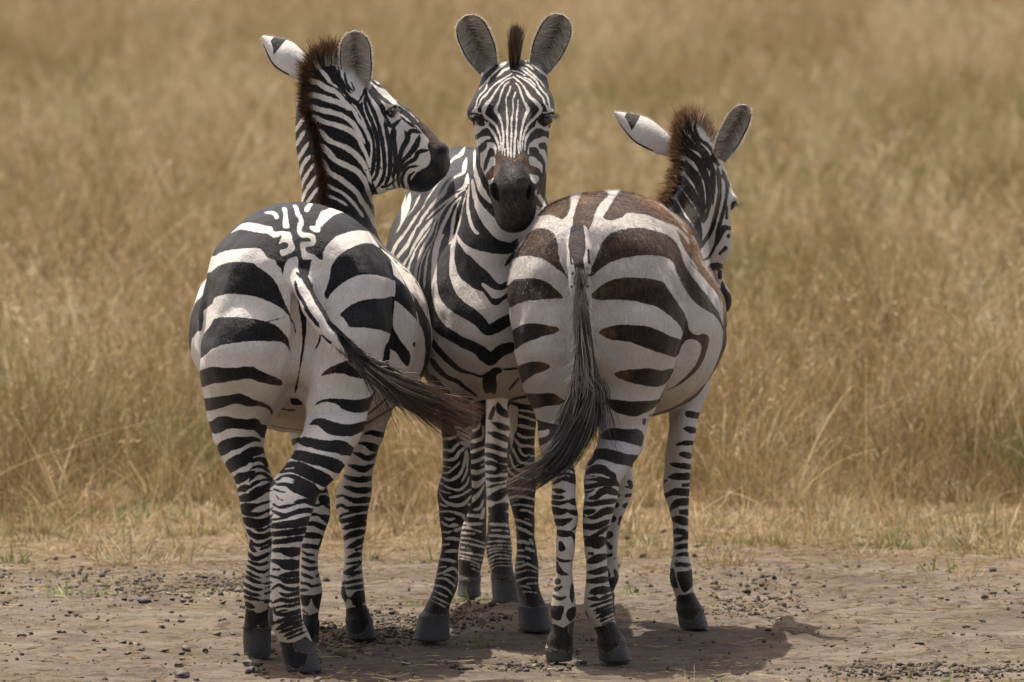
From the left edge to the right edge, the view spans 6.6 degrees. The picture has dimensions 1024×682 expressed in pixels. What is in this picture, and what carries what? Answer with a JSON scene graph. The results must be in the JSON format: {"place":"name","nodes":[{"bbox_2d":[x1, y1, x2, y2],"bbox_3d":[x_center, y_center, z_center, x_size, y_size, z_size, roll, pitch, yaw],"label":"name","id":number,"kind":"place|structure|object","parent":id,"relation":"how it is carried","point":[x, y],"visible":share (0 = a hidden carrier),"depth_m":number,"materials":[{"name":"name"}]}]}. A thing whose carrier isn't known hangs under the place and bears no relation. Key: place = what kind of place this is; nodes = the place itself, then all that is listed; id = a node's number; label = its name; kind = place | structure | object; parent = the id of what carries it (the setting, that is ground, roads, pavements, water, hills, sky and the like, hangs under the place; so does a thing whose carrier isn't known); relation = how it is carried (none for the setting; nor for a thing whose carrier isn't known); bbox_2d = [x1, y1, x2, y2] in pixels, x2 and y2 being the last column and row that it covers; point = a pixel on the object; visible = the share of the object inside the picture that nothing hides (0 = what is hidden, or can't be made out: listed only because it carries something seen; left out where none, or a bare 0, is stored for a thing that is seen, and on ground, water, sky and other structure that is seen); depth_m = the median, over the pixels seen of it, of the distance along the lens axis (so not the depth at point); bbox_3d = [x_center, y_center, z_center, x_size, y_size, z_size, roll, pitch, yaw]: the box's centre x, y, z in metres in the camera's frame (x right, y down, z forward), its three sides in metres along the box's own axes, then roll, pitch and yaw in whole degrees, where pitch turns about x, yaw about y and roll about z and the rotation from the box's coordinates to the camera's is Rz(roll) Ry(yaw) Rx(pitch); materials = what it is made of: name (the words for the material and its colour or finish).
{"place":"outdoors","nodes":[
{"label":"outdoors","id":0,"kind":"place"},
{"bbox_2d":[0,94,1023,681],"bbox_3d":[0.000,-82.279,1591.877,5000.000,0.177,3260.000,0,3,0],"label":"ground","id":1,"kind":"structure","parent":0,"point":[998,622],"depth_m":24.92,"materials":[{"name":"brown soil"}]},
{"bbox_2d":[46,575,89,596],"bbox_3d":[-1.298,0.717,25.738,0.146,0.082,0.148,-3,4,-42],"label":"grass tuft","id":2,"kind":"object","parent":1,"relation":"on","point":[57,593],"visible":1,"depth_m":25.76,"materials":[{"name":"plant"}]},
{"bbox_2d":[67,608,74,613],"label":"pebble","id":3,"kind":"object","parent":1,"relation":"on","point":[70,611],"visible":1,"depth_m":25.21,"materials":[{"name":"beige stone"}]},
{"bbox_2d":[75,581,118,595],"bbox_3d":[-1.203,0.719,25.782,0.126,0.066,0.145,2,4,38],"label":"grass tuft","id":4,"kind":"object","parent":1,"relation":"on","point":[94,592],"visible":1,"depth_m":25.77,"materials":[{"name":"green plant"}]},
{"bbox_2d":[137,596,151,602],"bbox_3d":[-1.058,0.745,25.568,0.048,0.018,0.035,-10,23,-24],"label":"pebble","id":5,"kind":"object","parent":1,"relation":"on","point":[143,599],"visible":1,"depth_m":25.56,"materials":[{"name":"grey stone"}]},
{"bbox_2d":[174,662,183,666],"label":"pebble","id":6,"kind":"object","parent":1,"relation":"on","point":[178,664],"visible":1,"depth_m":23.52,"materials":[{"name":"grey stone"}]},
{"bbox_2d":[173,669,189,677],"bbox_3d":[-0.863,0.870,23.224,0.044,0.021,0.053,2,10,-6],"label":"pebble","id":7,"kind":"object","parent":1,"relation":"on","point":[182,673],"visible":1,"depth_m":23.21,"materials":[{"name":"grey stone"}]},
{"bbox_2d":[181,645,190,651],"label":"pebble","id":8,"kind":"object","parent":1,"relation":"on","point":[185,648],"visible":1,"depth_m":23.98,"materials":[{"name":"beige stone"}]},
{"bbox_2d":[183,594,191,598],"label":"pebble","id":9,"kind":"object","parent":1,"relation":"on","point":[187,596],"visible":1,"depth_m":25.67,"materials":[{"name":"beige stone"}]},
{"bbox_2d":[232,587,242,591],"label":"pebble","id":10,"kind":"object","parent":1,"relation":"on","point":[237,589],"visible":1,"depth_m":25.85,"materials":[{"name":"white stone"}]},
{"bbox_2d":[245,666,255,673],"bbox_3d":[-0.688,0.866,23.332,0.031,0.024,0.033,-17,-1,-6],"label":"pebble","id":11,"kind":"object","parent":1,"relation":"on","point":[250,670],"visible":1,"depth_m":23.32,"materials":[{"name":"grey stone"}]},
{"bbox_2d":[242,659,263,666],"bbox_3d":[-0.684,0.853,23.523,0.058,0.020,0.038,-4,5,-24],"label":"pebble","id":12,"kind":"object","parent":1,"relation":"on","point":[249,663],"visible":1,"depth_m":23.51,"materials":[{"name":"grey stone"}]},
{"bbox_2d":[325,646,336,651],"bbox_3d":[-0.486,0.831,23.936,0.030,0.016,0.036,-10,6,-35],"label":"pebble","id":13,"kind":"object","parent":1,"relation":"on","point":[329,648],"visible":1,"depth_m":23.93,"materials":[{"name":"grey stone"}]},
{"bbox_2d":[332,648,345,657],"bbox_3d":[-0.465,0.836,23.804,0.040,0.032,0.046,3,-11,24],"label":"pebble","id":14,"kind":"object","parent":1,"relation":"on","point":[341,652],"visible":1,"depth_m":23.79,"materials":[{"name":"grey stone"}]},
{"bbox_2d":[188,29,490,672],"bbox_3d":[-0.496,-0.004,24.054,0.747,1.671,1.685,0,3,-5],"label":"zebra","id":15,"kind":"object","parent":1,"relation":"on","point":[310,329],"visible":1,"depth_m":23.54,"materials":[{"name":"multicoloured"}]},
{"bbox_2d":[400,628,410,631],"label":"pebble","id":16,"kind":"object","parent":1,"relation":"on","point":[405,630],"visible":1,"depth_m":24.61,"materials":[{"name":"grey stone"}]},
{"bbox_2d":[406,598,425,606],"bbox_3d":[-0.277,0.747,25.465,0.086,0.045,0.099,-2,3,-29],"label":"grass tuft","id":17,"kind":"object","parent":1,"relation":"on","point":[415,603],"visible":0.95,"depth_m":25.45,"materials":[{"name":"plant"}]},
{"bbox_2d":[457,587,491,602],"bbox_3d":[-0.114,0.740,25.591,0.114,0.063,0.112,-1,3,-19],"label":"grass tuft","id":18,"kind":"object","parent":1,"relation":"on","point":[476,598],"visible":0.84,"depth_m":25.59,"materials":[{"name":"plant"}]},
{"bbox_2d":[462,631,491,646],"bbox_3d":[-0.103,0.817,24.212,0.132,0.060,0.114,2,3,27],"label":"grass tuft","id":19,"kind":"object","parent":1,"relation":"on","point":[479,644],"visible":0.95,"depth_m":24.20,"materials":[{"name":"green plant"}]},
{"bbox_2d":[386,11,573,641],"bbox_3d":[-0.096,-0.072,24.849,0.533,1.725,2.008,0,3,0],"label":"zebra","id":20,"kind":"object","parent":1,"relation":"on","point":[457,232],"visible":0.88,"depth_m":24.26,"materials":[{"name":"multicoloured"}]},
{"bbox_2d":[0,0,1023,681],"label":"grass","id":21,"kind":"structure","parent":1,"relation":"on","point":[148,158],"depth_m":42.86,"materials":[{"name":"beige plant"}]},
{"bbox_2d":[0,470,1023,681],"bbox_3d":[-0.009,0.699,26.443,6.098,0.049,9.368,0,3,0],"label":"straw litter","id":22,"kind":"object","parent":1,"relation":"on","point":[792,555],"visible":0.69,"depth_m":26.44,"materials":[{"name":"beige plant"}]},
{"bbox_2d":[497,102,752,662],"bbox_3d":[0.330,0.084,24.338,0.532,1.467,1.860,1,3,12],"label":"zebra","id":23,"kind":"object","parent":1,"relation":"on","point":[620,301],"visible":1,"depth_m":23.64,"materials":[{"name":"multicoloured"}]},
{"bbox_2d":[616,578,646,595],"bbox_3d":[0.350,0.723,25.928,0.120,0.066,0.118,1,3,14],"label":"grass tuft","id":24,"kind":"object","parent":1,"relation":"on","point":[630,590],"visible":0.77,"depth_m":25.94,"materials":[{"name":"plant"}]},
{"bbox_2d":[906,663,962,681],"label":"grass tuft","id":25,"kind":"object","parent":1,"relation":"on","point":[938,674],"visible":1,"depth_m":22.80,"materials":[{"name":"green plant"}]},
{"bbox_2d":[940,668,951,673],"bbox_3d":[1.135,0.865,23.268,0.029,0.019,0.036,-13,18,-30],"label":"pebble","id":26,"kind":"object","parent":1,"relation":"on","point":[945,670],"visible":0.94,"depth_m":23.26,"materials":[{"name":"beige stone"}]},
{"bbox_2d":[979,667,991,673],"bbox_3d":[1.238,0.865,23.271,0.028,0.016,0.048,-1,8,-25],"label":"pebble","id":27,"kind":"object","parent":1,"relation":"on","point":[983,670],"visible":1,"depth_m":23.26,"materials":[{"name":"beige stone"}]},
{"bbox_2d":[0,521,1023,681],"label":"gravel","id":28,"kind":"structure","parent":0,"point":[887,676],"depth_m":25.07,"materials":[{"name":"grey gravel"}]}
]}

